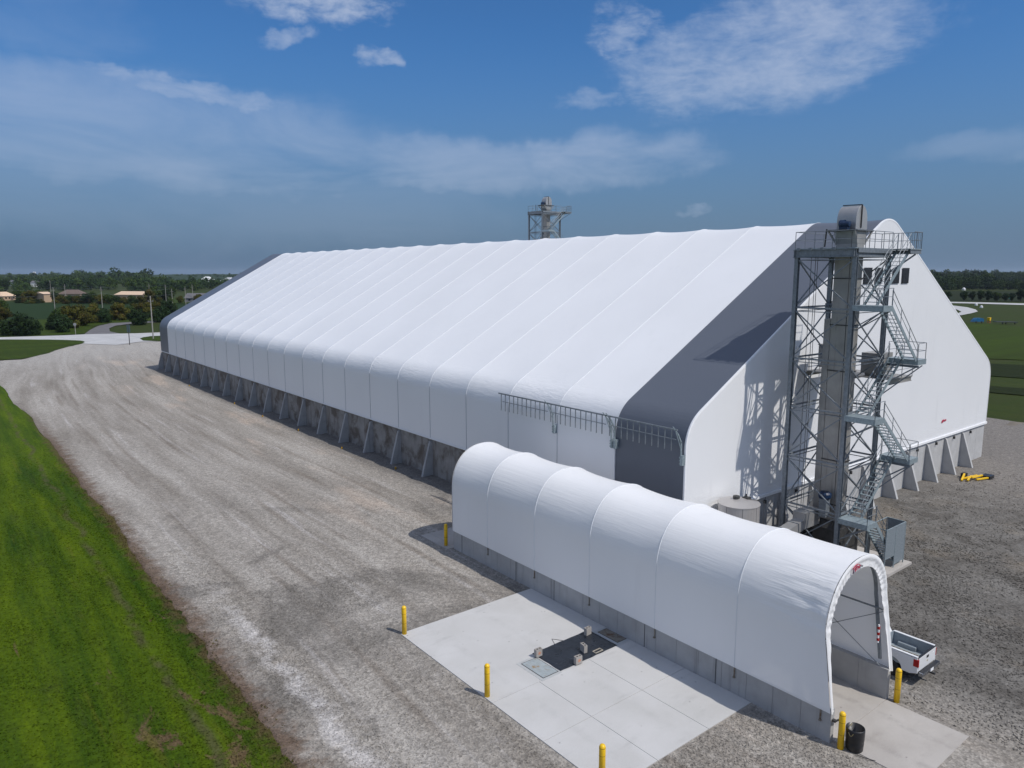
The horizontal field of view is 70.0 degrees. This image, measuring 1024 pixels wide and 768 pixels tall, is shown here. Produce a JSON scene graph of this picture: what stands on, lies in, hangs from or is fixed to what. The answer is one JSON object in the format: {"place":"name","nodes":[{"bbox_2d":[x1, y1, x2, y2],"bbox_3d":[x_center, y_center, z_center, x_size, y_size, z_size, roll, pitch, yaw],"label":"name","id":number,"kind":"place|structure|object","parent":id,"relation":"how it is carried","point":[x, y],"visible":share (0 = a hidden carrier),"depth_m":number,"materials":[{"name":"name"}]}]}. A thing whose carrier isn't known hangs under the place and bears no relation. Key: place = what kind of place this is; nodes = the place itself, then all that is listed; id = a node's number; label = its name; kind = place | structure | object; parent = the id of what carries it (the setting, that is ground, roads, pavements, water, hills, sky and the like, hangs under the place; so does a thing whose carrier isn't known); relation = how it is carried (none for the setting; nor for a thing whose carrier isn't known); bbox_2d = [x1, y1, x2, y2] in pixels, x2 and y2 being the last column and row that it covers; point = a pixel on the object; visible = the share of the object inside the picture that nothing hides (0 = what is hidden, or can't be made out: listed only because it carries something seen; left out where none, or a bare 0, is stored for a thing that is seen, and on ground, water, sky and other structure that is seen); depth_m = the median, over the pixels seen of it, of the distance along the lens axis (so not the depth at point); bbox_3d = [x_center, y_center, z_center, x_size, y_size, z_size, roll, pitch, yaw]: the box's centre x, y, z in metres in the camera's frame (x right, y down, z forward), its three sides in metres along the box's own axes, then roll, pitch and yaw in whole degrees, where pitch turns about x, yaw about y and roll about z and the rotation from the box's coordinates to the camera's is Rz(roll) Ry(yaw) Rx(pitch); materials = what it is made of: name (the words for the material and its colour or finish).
{"place":"outdoors","nodes":[
{"label":"outdoors","id":0,"kind":"place"},
{"bbox_2d":[0,339,83,359],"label":"grass patch","id":1,"kind":"object","parent":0,"point":[17,348],"visible":1,"depth_m":198.86,"materials":[{"name":"green plant"}]},
{"bbox_2d":[0,317,154,336],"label":"verge","id":2,"kind":"structure","parent":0,"point":[79,330],"depth_m":265.45,"materials":[{"name":"green plant"}]},
{"bbox_2d":[0,298,9,309],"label":"bush","id":3,"kind":"object","parent":2,"relation":"on","point":[3,303],"visible":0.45,"depth_m":361.74,"materials":[{"name":"green plant"}]},
{"bbox_2d":[0,304,12,321],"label":"bush","id":4,"kind":"object","parent":2,"relation":"on","point":[5,313],"visible":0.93,"depth_m":302.79,"materials":[{"name":"green plant"}]},
{"bbox_2d":[0,319,15,335],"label":"bush","id":5,"kind":"object","parent":2,"relation":"on","point":[6,329],"visible":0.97,"depth_m":234.17,"materials":[{"name":"green plant"}]},
{"bbox_2d":[8,311,38,335],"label":"bush","id":6,"kind":"object","parent":2,"relation":"on","point":[22,327],"visible":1,"depth_m":233.91,"materials":[{"name":"green plant"}]},
{"bbox_2d":[29,321,42,334],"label":"bush","id":7,"kind":"object","parent":2,"relation":"on","point":[38,327],"visible":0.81,"depth_m":237.51,"materials":[{"name":"green plant"}]},
{"bbox_2d":[44,313,62,329],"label":"bush","id":8,"kind":"object","parent":2,"relation":"on","point":[48,323],"visible":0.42,"depth_m":257.91,"materials":[{"name":"green plant"}]},
{"bbox_2d":[47,307,66,319],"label":"bush","id":9,"kind":"object","parent":2,"relation":"on","point":[55,311],"visible":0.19,"depth_m":279.66,"materials":[{"name":"green plant"}]},
{"bbox_2d":[50,314,76,332],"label":"bush","id":10,"kind":"object","parent":2,"relation":"on","point":[59,324],"visible":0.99,"depth_m":247.76,"materials":[{"name":"green plant"}]},
{"bbox_2d":[60,306,82,327],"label":"bush","id":11,"kind":"object","parent":2,"relation":"on","point":[72,313],"visible":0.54,"depth_m":265.77,"materials":[{"name":"green plant"}]},
{"bbox_2d":[72,304,93,325],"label":"bush","id":12,"kind":"object","parent":2,"relation":"on","point":[86,319],"visible":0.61,"depth_m":278.12,"materials":[{"name":"green plant"}]},
{"bbox_2d":[85,307,97,322],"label":"bush","id":13,"kind":"object","parent":2,"relation":"on","point":[89,310],"visible":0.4,"depth_m":294.42,"materials":[{"name":"green plant"}]},
{"bbox_2d":[89,302,102,321],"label":"bush","id":14,"kind":"object","parent":2,"relation":"on","point":[94,305],"visible":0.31,"depth_m":300.41,"materials":[{"name":"green plant"}]},
{"bbox_2d":[95,307,112,322],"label":"bush","id":15,"kind":"object","parent":2,"relation":"on","point":[105,317],"visible":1,"depth_m":296.68,"materials":[{"name":"green plant"}]},
{"bbox_2d":[108,304,117,319],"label":"bush","id":16,"kind":"object","parent":2,"relation":"on","point":[111,313],"visible":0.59,"depth_m":310.96,"materials":[{"name":"green plant"}]},
{"bbox_2d":[110,302,130,319],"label":"bush","id":17,"kind":"object","parent":2,"relation":"on","point":[121,313],"visible":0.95,"depth_m":311.31,"materials":[{"name":"green plant"}]},
{"bbox_2d":[130,303,143,314],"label":"bush","id":18,"kind":"object","parent":2,"relation":"on","point":[135,305],"visible":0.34,"depth_m":330.76,"materials":[{"name":"green plant"}]},
{"bbox_2d":[138,302,153,316],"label":"bush","id":19,"kind":"object","parent":2,"relation":"on","point":[144,308],"visible":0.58,"depth_m":331.35,"materials":[{"name":"green plant"}]},
{"bbox_2d":[149,302,160,311],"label":"bush","id":20,"kind":"object","parent":2,"relation":"on","point":[154,304],"visible":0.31,"depth_m":336.04,"materials":[{"name":"green plant"}]},
{"bbox_2d":[158,300,175,315],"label":"bush","id":21,"kind":"object","parent":2,"relation":"on","point":[169,305],"visible":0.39,"depth_m":340.21,"materials":[{"name":"green plant"}]},
{"bbox_2d":[0,333,159,344],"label":"road","id":22,"kind":"structure","parent":0,"point":[113,339],"depth_m":226.80,"materials":[{"name":"concrete"}]},
{"bbox_2d":[140,336,159,340],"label":"traffic island","id":23,"kind":"structure","parent":22,"relation":"on","point":[150,338],"depth_m":222.75,"materials":[{"name":"green plant"}]},
{"bbox_2d":[150,296,153,338],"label":"utility pole","id":24,"kind":"object","parent":23,"relation":"on","point":[151,319],"visible":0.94,"depth_m":220.95,"materials":[{"name":"grey wood"}]},
{"bbox_2d":[7,302,186,318],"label":"crop field","id":25,"kind":"structure","parent":0,"point":[39,310],"depth_m":429.99,"materials":[{"name":"green plant"}]},
{"bbox_2d":[71,295,80,303],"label":"tree","id":26,"kind":"object","parent":25,"relation":"on","point":[76,297],"visible":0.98,"depth_m":482.67,"materials":[{"name":"green plant"}]},
{"bbox_2d":[80,293,89,303],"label":"tree","id":27,"kind":"object","parent":25,"relation":"on","point":[84,298],"visible":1,"depth_m":482.85,"materials":[{"name":"green plant"}]},
{"bbox_2d":[87,291,97,301],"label":"tree","id":28,"kind":"object","parent":25,"relation":"on","point":[91,295],"visible":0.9,"depth_m":482.35,"materials":[{"name":"green plant"}]},
{"bbox_2d":[94,294,104,303],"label":"tree","id":29,"kind":"object","parent":25,"relation":"on","point":[98,298],"visible":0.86,"depth_m":473.03,"materials":[{"name":"green plant"}]},
{"bbox_2d":[103,293,113,303],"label":"tree","id":30,"kind":"object","parent":25,"relation":"on","point":[108,298],"visible":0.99,"depth_m":473.37,"materials":[{"name":"green plant"}]},
{"bbox_2d":[113,295,120,302],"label":"tree","id":31,"kind":"object","parent":25,"relation":"on","point":[116,298],"visible":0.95,"depth_m":464.85,"materials":[{"name":"green plant"}]},
{"bbox_2d":[127,295,136,303],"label":"tree","id":32,"kind":"object","parent":25,"relation":"on","point":[131,298],"visible":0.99,"depth_m":464.66,"materials":[{"name":"green plant"}]},
{"bbox_2d":[137,296,145,303],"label":"tree","id":33,"kind":"object","parent":25,"relation":"on","point":[140,300],"visible":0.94,"depth_m":464.68,"materials":[{"name":"green plant"}]},
{"bbox_2d":[143,289,155,302],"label":"tree","id":34,"kind":"object","parent":25,"relation":"on","point":[148,293],"visible":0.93,"depth_m":481.62,"materials":[{"name":"green plant"}]},
{"bbox_2d":[1,274,237,279],"bbox_3d":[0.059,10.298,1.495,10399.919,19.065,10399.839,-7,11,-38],"label":"hills","id":35,"kind":"structure","parent":0,"point":[181,277],"depth_m":2554.39,"materials":[{"name":"green plant"}]},
{"bbox_2d":[85,321,153,333],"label":"branch road","id":36,"kind":"structure","parent":0,"point":[102,329],"depth_m":264.43,"materials":[{"name":"grey asphalt"}]},
{"bbox_2d":[0,386,311,767],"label":"lawn","id":37,"kind":"structure","parent":0,"point":[18,428],"depth_m":38.62,"materials":[{"name":"green plant"}]},
{"bbox_2d":[162,298,189,302],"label":"meadow","id":38,"kind":"structure","parent":0,"point":[175,300],"depth_m":520.47,"materials":[{"name":"green plant"}]},
{"bbox_2d":[160,288,170,302],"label":"tree","id":39,"kind":"object","parent":38,"relation":"on","point":[164,297],"visible":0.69,"depth_m":500.49,"materials":[{"name":"green plant"}]},
{"bbox_2d":[167,286,176,298],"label":"tree","id":40,"kind":"object","parent":38,"relation":"on","point":[173,290],"visible":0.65,"depth_m":566.60,"materials":[{"name":"green plant"}]},
{"bbox_2d":[184,293,204,301],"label":"house","id":41,"kind":"structure","parent":38,"relation":"on","point":[189,297],"depth_m":509.77,"materials":[{"name":"grey"}]},
{"bbox_2d":[0,332,1023,767],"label":"gravel yard","id":42,"kind":"structure","parent":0,"point":[162,462],"depth_m":50.01,"materials":[{"name":"grey gravel"}]},
{"bbox_2d":[421,533,453,548],"bbox_3d":[-5.496,11.746,54.329,0.730,0.196,3.600,-7,11,-38],"label":"pad extension","id":43,"kind":"object","parent":42,"relation":"on","point":[434,539],"visible":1,"depth_m":54.40,"materials":[{"name":"concrete"}]},
{"bbox_2d":[444,524,447,545],"bbox_3d":[-4.824,11.094,53.351,0.265,1.885,0.265,-7,11,-38],"label":"bollard","id":44,"kind":"object","parent":43,"relation":"on","point":[445,535],"visible":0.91,"depth_m":53.26,"materials":[{"name":"yellow metal"}]},
{"bbox_2d":[401,588,629,702],"bbox_3d":[0.136,13.919,39.992,9.390,0.220,8.410,-7,11,-38],"label":"concrete pad","id":45,"kind":"object","parent":42,"relation":"on","point":[503,637],"visible":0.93,"depth_m":40.00,"materials":[{"name":"grey concrete"}]},
{"bbox_2d":[401,606,406,634],"bbox_3d":[-5.930,13.082,40.225,0.265,1.885,0.265,-7,11,-38],"label":"bollard","id":46,"kind":"object","parent":45,"relation":"on","point":[404,622],"visible":0.94,"depth_m":40.11,"materials":[{"name":"yellow metal"}]},
{"bbox_2d":[484,663,489,697],"bbox_3d":[-1.164,13.979,34.270,0.265,1.885,0.265,-7,11,-38],"label":"bollard","id":47,"kind":"object","parent":45,"relation":"on","point":[486,680],"visible":0.91,"depth_m":34.15,"materials":[{"name":"yellow metal"}]},
{"bbox_2d":[517,656,561,680],"bbox_3d":[1.343,14.290,36.792,1.270,0.042,2.050,-7,11,-38],"label":"hatch cover","id":48,"kind":"object","parent":45,"relation":"on","point":[540,669],"visible":1,"depth_m":36.72,"materials":[{"name":"grey metal"}]},
{"bbox_2d":[532,631,616,670],"bbox_3d":[3.340,13.981,38.614,4.118,0.053,2.240,-7,11,-38],"label":"black tarp","id":49,"kind":"object","parent":45,"relation":"on","point":[560,655],"visible":0.93,"depth_m":38.52,"materials":[{"name":"black plastic"}]},
{"bbox_2d":[534,647,541,657],"bbox_3d":[1.355,13.875,37.842,0.400,0.400,0.203,-7,11,-38],"label":"cinder block","id":50,"kind":"object","parent":49,"relation":"on","point":[538,652],"depth_m":37.76,"materials":[{"name":"grey concrete"}]},
{"bbox_2d":[574,654,581,664],"bbox_3d":[3.352,13.982,37.121,0.400,0.400,0.203,-6,10,-34],"label":"cinder block","id":51,"kind":"object","parent":49,"relation":"on","point":[577,659],"depth_m":37.03,"materials":[{"name":"grey concrete"}]},
{"bbox_2d":[580,642,586,652],"bbox_3d":[3.755,13.804,38.295,0.200,0.400,0.400,-4,10,-26],"label":"cinder block","id":52,"kind":"object","parent":49,"relation":"on","point":[583,647],"depth_m":38.20,"materials":[{"name":"grey concrete"}]},
{"bbox_2d":[584,626,591,635],"bbox_3d":[4.151,13.530,40.106,0.400,0.400,0.200,-8,12,-43],"label":"cinder block","id":53,"kind":"object","parent":49,"relation":"on","point":[587,630],"depth_m":40.01,"materials":[{"name":"grey concrete"}]},
{"bbox_2d":[594,627,629,644],"bbox_3d":[5.428,13.791,40.068,0.970,0.042,1.850,-7,11,-38],"label":"hatch cover","id":54,"kind":"object","parent":45,"relation":"on","point":[608,634],"visible":1,"depth_m":40.06,"materials":[{"name":"grey metal"}]},
{"bbox_2d":[528,196,571,239],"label":"elevator tower","id":55,"kind":"structure","parent":42,"relation":"on","point":[545,213],"depth_m":138.69,"materials":[{"name":"metal"}]},
{"bbox_2d":[157,219,990,526],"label":"storage building","id":56,"kind":"structure","parent":42,"relation":"on","point":[419,357],"depth_m":67.92,"materials":[{"name":"white fabric"}]},
{"bbox_2d":[498,393,556,433],"bbox_3d":[1.105,2.157,57.937,1.238,2.668,6.160,-7,11,-38],"label":"eave guard rail","id":57,"kind":"object","parent":56,"relation":"attached to","point":[554,429],"visible":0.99,"depth_m":56.85,"materials":[{"name":"metal"}]},
{"bbox_2d":[548,403,613,447],"bbox_3d":[4.903,2.868,53.217,1.238,2.668,6.160,-7,11,-38],"label":"eave guard rail","id":58,"kind":"object","parent":56,"relation":"attached to","point":[602,423],"visible":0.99,"depth_m":52.18,"materials":[{"name":"metal"}]},
{"bbox_2d":[606,413,685,465],"bbox_3d":[8.700,3.579,48.496,1.238,2.668,6.160,-7,11,-38],"label":"eave guard rail","id":59,"kind":"object","parent":56,"relation":"attached to","point":[681,457],"visible":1,"depth_m":47.87,"materials":[{"name":"metal"}]},
{"bbox_2d":[492,640,750,767],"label":"concrete pad","id":60,"kind":"object","parent":42,"relation":"on","point":[630,704],"visible":0.96,"depth_m":33.45,"materials":[{"name":"grey concrete"}]},
{"bbox_2d":[599,743,605,767],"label":"bollard","id":61,"kind":"object","parent":60,"relation":"on","point":[602,754],"visible":1,"depth_m":28.27,"materials":[{"name":"yellow metal"}]},
{"bbox_2d":[452,442,892,742],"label":"entrance tunnel","id":62,"kind":"structure","parent":42,"relation":"on","point":[782,623],"depth_m":36.51,"materials":[{"name":"fabric"}]},
{"bbox_2d":[717,494,764,523],"bbox_3d":[14.945,9.854,48.327,2.910,5.300,2.720,-7,11,-38],"label":"steel tank","id":63,"kind":"object","parent":42,"relation":"on","point":[745,507],"visible":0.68,"depth_m":47.14,"materials":[{"name":"white metal"}]},
{"bbox_2d":[778,505,819,532],"bbox_3d":[15.768,10.949,46.764,12.951,3.800,0.900,-7,11,-38],"label":"grain conveyor","id":64,"kind":"object","parent":42,"relation":"on","point":[800,521],"visible":0.12,"depth_m":49.24,"materials":[{"name":"metal"}]},
{"bbox_2d":[837,711,845,749],"bbox_3d":[13.740,14.535,30.514,0.265,1.885,0.265,-7,11,-38],"label":"bollard","id":65,"kind":"object","parent":42,"relation":"on","point":[841,730],"visible":0.91,"depth_m":30.41,"materials":[{"name":"yellow metal"}]},
{"bbox_2d":[857,546,911,577],"bbox_3d":[21.962,12.096,51.047,7.000,0.220,8.350,-7,11,-38],"label":"tower pad","id":66,"kind":"object","parent":42,"relation":"on","point":[890,570],"visible":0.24,"depth_m":49.51,"materials":[{"name":"concrete"}]},
{"bbox_2d":[893,668,901,702],"bbox_3d":[17.838,14.028,33.838,0.265,1.885,0.265,-7,11,-38],"label":"bollard","id":67,"kind":"object","parent":42,"relation":"on","point":[897,687],"visible":0.9,"depth_m":33.73,"materials":[{"name":"yellow metal"}]},
{"bbox_2d":[890,627,939,677],"bbox_3d":[18.481,13.162,37.844,2.016,1.909,6.440,-7,11,-38],"label":"pickup truck","id":68,"kind":"object","parent":42,"relation":"on","point":[925,651],"visible":0.39,"depth_m":35.91,"materials":[{"name":"paint"}]},
{"bbox_2d":[960,472,993,480],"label":"folded barrier","id":69,"kind":"object","parent":42,"relation":"on","point":[963,475],"visible":1,"depth_m":70.40,"materials":[{"name":"yellow plastic"}]},
{"bbox_2d":[0,0,1023,274],"label":"sky","id":70,"kind":"structure","parent":0,"point":[163,136],"materials":[{"name":"blue"}]},
{"bbox_2d":[6,280,1023,764],"bbox_3d":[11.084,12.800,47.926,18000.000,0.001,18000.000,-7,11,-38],"label":"ground","id":71,"kind":"structure","parent":0,"point":[1006,406],"depth_m":278.75,"materials":[{"name":"green plant"}]},
{"bbox_2d":[0,279,10,290],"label":"tree","id":72,"kind":"object","parent":71,"relation":"on","point":[6,283],"visible":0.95,"depth_m":777.55,"materials":[{"name":"green plant"}]},
{"bbox_2d":[0,292,15,300],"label":"house","id":73,"kind":"structure","parent":71,"relation":"on","point":[3,295],"depth_m":549.53,"materials":[{"name":"beige metal"}]},
{"bbox_2d":[12,289,24,299],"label":"tree","id":74,"kind":"object","parent":71,"relation":"on","point":[17,292],"visible":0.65,"depth_m":522.03,"materials":[{"name":"green plant"}]},
{"bbox_2d":[19,292,27,299],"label":"tree","id":75,"kind":"object","parent":71,"relation":"on","point":[23,295],"visible":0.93,"depth_m":512.12,"materials":[{"name":"green plant"}]},
{"bbox_2d":[26,290,36,300],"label":"tree","id":76,"kind":"object","parent":71,"relation":"on","point":[30,293],"visible":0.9,"depth_m":512.09,"materials":[{"name":"green plant"}]},
{"bbox_2d":[36,292,51,301],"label":"shed","id":77,"kind":"structure","parent":71,"relation":"on","point":[46,297],"depth_m":512.91,"materials":[{"name":"beige metal"}]},
{"bbox_2d":[43,280,52,289],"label":"tree","id":78,"kind":"object","parent":71,"relation":"on","point":[47,284],"visible":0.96,"depth_m":826.56,"materials":[{"name":"green plant"}]},
{"bbox_2d":[58,290,84,297],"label":"house","id":79,"kind":"structure","parent":71,"relation":"on","point":[72,292],"depth_m":608.87,"materials":[{"name":"beige metal"}]},
{"bbox_2d":[0,266,240,291],"bbox_3d":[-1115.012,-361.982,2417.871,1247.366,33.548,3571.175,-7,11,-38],"label":"woodland","id":80,"kind":"object","parent":71,"relation":"on","point":[83,280],"visible":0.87,"depth_m":897.02,"materials":[{"name":"green plant"}]},
{"bbox_2d":[114,291,144,297],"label":"long building","id":81,"kind":"structure","parent":71,"relation":"on","point":[126,294],"depth_m":578.24,"materials":[{"name":"beige metal"}]},
{"bbox_2d":[127,308,149,324],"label":"bush","id":82,"kind":"object","parent":71,"relation":"on","point":[137,316],"visible":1,"depth_m":283.18,"materials":[{"name":"green plant"}]},
{"bbox_2d":[150,287,161,300],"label":"tree","id":83,"kind":"object","parent":71,"relation":"on","point":[156,291],"visible":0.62,"depth_m":489.34,"materials":[{"name":"green plant"}]},
{"bbox_2d":[148,305,170,322],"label":"bush","id":84,"kind":"object","parent":71,"relation":"on","point":[158,315],"visible":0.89,"depth_m":299.92,"materials":[{"name":"green plant"}]},
{"bbox_2d":[929,269,1023,289],"bbox_3d":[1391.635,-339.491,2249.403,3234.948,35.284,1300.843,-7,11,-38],"label":"woodland","id":85,"kind":"object","parent":71,"relation":"on","point":[973,279],"visible":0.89,"depth_m":880.57,"materials":[{"name":"green plant"}]},
{"bbox_2d":[984,290,994,301],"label":"tree","id":86,"kind":"object","parent":71,"relation":"on","point":[989,294],"visible":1,"depth_m":508.08,"materials":[{"name":"green plant"}]},
{"bbox_2d":[993,292,1001,301],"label":"tree","id":87,"kind":"object","parent":71,"relation":"on","point":[997,297],"visible":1,"depth_m":508.13,"materials":[{"name":"green plant"}]},
{"bbox_2d":[1001,293,1009,301],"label":"tree","id":88,"kind":"object","parent":71,"relation":"on","point":[1004,295],"visible":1,"depth_m":508.07,"materials":[{"name":"green plant"}]},
{"bbox_2d":[430,527,968,767],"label":"tunnel floor","id":89,"kind":"structure","parent":0,"point":[897,736],"depth_m":31.76,"materials":[{"name":"concrete"}]},
{"bbox_2d":[845,722,864,752],"bbox_3d":[14.275,14.747,30.472,0.764,0.970,0.750,-7,11,-38],"label":"barrel","id":90,"kind":"object","parent":89,"relation":"on","point":[854,737],"visible":1,"depth_m":30.25,"materials":[{"name":"black plastic"}]},
{"bbox_2d":[779,204,926,566],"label":"elevator tower","id":91,"kind":"structure","parent":0,"point":[840,373],"depth_m":48.52,"materials":[{"name":"metal"}]},
{"bbox_2d":[954,306,977,314],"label":"gravel loop","id":92,"kind":"object","parent":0,"point":[965,310],"visible":0.5,"depth_m":385.84,"materials":[{"name":"concrete"}]},
{"bbox_2d":[944,291,1023,301],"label":"field beyond road","id":93,"kind":"structure","parent":0,"point":[956,296],"depth_m":591.37,"materials":[{"name":"green plant"}]},
{"bbox_2d":[960,291,968,300],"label":"tree","id":94,"kind":"object","parent":93,"relation":"on","point":[963,294],"visible":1,"depth_m":518.72,"materials":[{"name":"green plant"}]},
{"bbox_2d":[968,291,975,300],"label":"tree","id":95,"kind":"object","parent":93,"relation":"on","point":[972,294],"visible":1,"depth_m":518.64,"materials":[{"name":"green plant"}]},
{"bbox_2d":[976,290,984,300],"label":"tree","id":96,"kind":"object","parent":93,"relation":"on","point":[980,294],"visible":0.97,"depth_m":518.58,"materials":[{"name":"green plant"}]},
{"bbox_2d":[1015,289,1023,300],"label":"tree","id":97,"kind":"object","parent":93,"relation":"on","point":[1020,293],"visible":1,"depth_m":507.71,"materials":[{"name":"green plant"}]},
{"bbox_2d":[951,302,1023,304],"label":"county road","id":98,"kind":"structure","parent":0,"point":[991,303],"depth_m":473.46,"materials":[{"name":"grey asphalt"}]},
{"bbox_2d":[965,323,1023,359],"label":"pasture","id":99,"kind":"structure","parent":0,"point":[1000,341],"depth_m":218.62,"materials":[{"name":"green plant"}]},
{"bbox_2d":[970,318,983,322],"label":"blue trailer","id":100,"kind":"object","parent":99,"relation":"on","point":[976,320],"visible":1,"depth_m":290.59,"materials":[{"name":"paint"}]},
{"bbox_2d":[989,386,1023,394],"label":"wet strip","id":101,"kind":"object","parent":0,"point":[1007,390],"visible":0.31,"depth_m":123.85,"materials":[{"name":"green plant"}]},
{"bbox_2d":[990,363,1023,377],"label":"dark pasture","id":102,"kind":"structure","parent":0,"point":[1009,370],"depth_m":149.21,"materials":[{"name":"green plant"}]},
{"bbox_2d":[1006,422,1023,425],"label":"brown strip","id":103,"kind":"object","parent":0,"point":[1013,423],"visible":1,"depth_m":96.73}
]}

